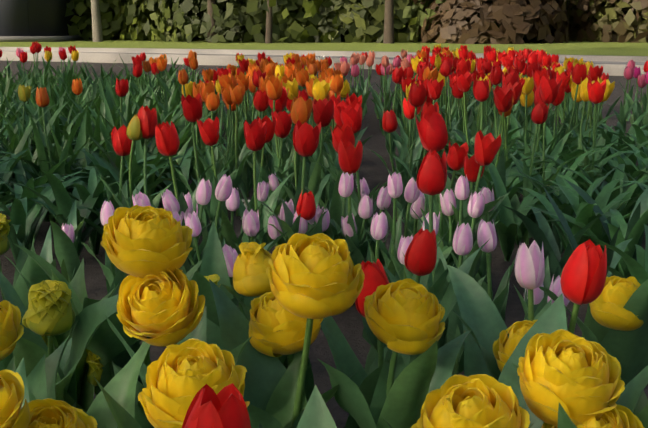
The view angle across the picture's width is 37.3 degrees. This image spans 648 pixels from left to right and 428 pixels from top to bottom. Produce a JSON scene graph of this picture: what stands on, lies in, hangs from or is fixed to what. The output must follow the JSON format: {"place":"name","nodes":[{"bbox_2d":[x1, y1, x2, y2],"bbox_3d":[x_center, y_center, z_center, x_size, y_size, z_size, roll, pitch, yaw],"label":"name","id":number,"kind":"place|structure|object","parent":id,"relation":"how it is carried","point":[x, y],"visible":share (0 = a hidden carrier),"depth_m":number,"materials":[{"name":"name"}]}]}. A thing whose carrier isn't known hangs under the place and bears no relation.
{"place":"outdoors","nodes":[
{"label":"outdoors","id":0,"kind":"place"},
{"bbox_2d":[0,0,89,41],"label":"planter","id":1,"kind":"object","parent":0,"point":[34,20],"visible":0.79,"depth_m":17.71,"materials":[{"name":"black"}]},
{"bbox_2d":[0,36,647,427],"bbox_3d":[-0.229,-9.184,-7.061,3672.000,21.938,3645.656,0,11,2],"label":"ground","id":2,"kind":"structure","parent":0,"point":[374,172],"depth_m":5.41,"materials":[{"name":"soil"}]},
{"bbox_2d":[0,41,80,84],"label":"tulip bed","id":3,"kind":"object","parent":2,"relation":"on","point":[35,47],"depth_m":6.49,"materials":[{"name":"red plant"}]},
{"bbox_2d":[4,64,204,221],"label":"tulips","id":4,"kind":"object","parent":2,"relation":"on","point":[43,100],"depth_m":3.22,"materials":[{"name":"orange plant"}]},
{"bbox_2d":[0,52,221,221],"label":"bed foliage","id":5,"kind":"object","parent":2,"relation":"on","point":[99,102],"visible":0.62,"depth_m":3.74,"materials":[{"name":"green plant"}]},
{"bbox_2d":[0,114,228,262],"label":"bed foliage","id":6,"kind":"object","parent":2,"relation":"on","point":[33,198],"visible":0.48,"depth_m":2.63,"materials":[{"name":"green plant"}]},
{"bbox_2d":[98,114,177,207],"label":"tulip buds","id":7,"kind":"object","parent":2,"relation":"on","point":[156,199],"depth_m":2.29,"materials":[{"name":"green plant"}]},
{"bbox_2d":[131,50,197,104],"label":"tulips","id":8,"kind":"object","parent":2,"relation":"on","point":[154,65],"depth_m":5.37,"materials":[{"name":"orange plant"}]},
{"bbox_2d":[178,51,362,215],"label":"tulips","id":9,"kind":"object","parent":2,"relation":"on","point":[270,77],"depth_m":3.49,"materials":[{"name":"plant"}]},
{"bbox_2d":[99,86,508,347],"bbox_3d":[-0.071,-0.117,2.669,0.993,0.446,2.111,0,11,2],"label":"tulip bed","id":10,"kind":"object","parent":2,"relation":"on","point":[346,115],"depth_m":2.46,"materials":[{"name":"red plant"}]},
{"bbox_2d":[0,140,647,427],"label":"tulips","id":11,"kind":"object","parent":2,"relation":"on","point":[296,280],"depth_m":1.06,"materials":[{"name":"plant"}]},
{"bbox_2d":[173,167,500,299],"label":"tulips","id":12,"kind":"object","parent":2,"relation":"on","point":[227,233],"depth_m":2.19,"materials":[{"name":"plant"}]},
{"bbox_2d":[65,0,647,43],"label":"hedge","id":13,"kind":"object","parent":2,"relation":"on","point":[456,21],"depth_m":17.00,"materials":[{"name":"green plant"}]},
{"bbox_2d":[334,48,430,135],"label":"tulips","id":14,"kind":"object","parent":2,"relation":"on","point":[358,90],"depth_m":6.01,"materials":[{"name":"plant"}]},
{"bbox_2d":[375,44,620,214],"bbox_3d":[0.945,-0.642,5.250,1.369,0.492,4.872,0,11,2],"label":"tulip bed","id":15,"kind":"object","parent":2,"relation":"on","point":[541,84],"depth_m":3.85,"materials":[{"name":"red plant"}]},
{"bbox_2d":[407,110,647,283],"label":"bed foliage","id":16,"kind":"object","parent":2,"relation":"on","point":[615,203],"visible":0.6,"depth_m":2.70,"materials":[{"name":"green plant"}]},
{"bbox_2d":[469,102,647,281],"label":"tulip","id":17,"kind":"object","parent":2,"relation":"on","point":[549,238],"depth_m":2.26,"materials":[{"name":"green plant"}]},
{"bbox_2d":[607,60,647,132],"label":"tulips","id":18,"kind":"object","parent":2,"relation":"on","point":[627,107],"depth_m":5.20,"materials":[{"name":"plant"}]},
{"bbox_2d":[0,47,647,75],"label":"garden path","id":19,"kind":"structure","parent":0,"point":[611,65],"depth_m":10.31,"materials":[{"name":"grey concrete"}]}
]}

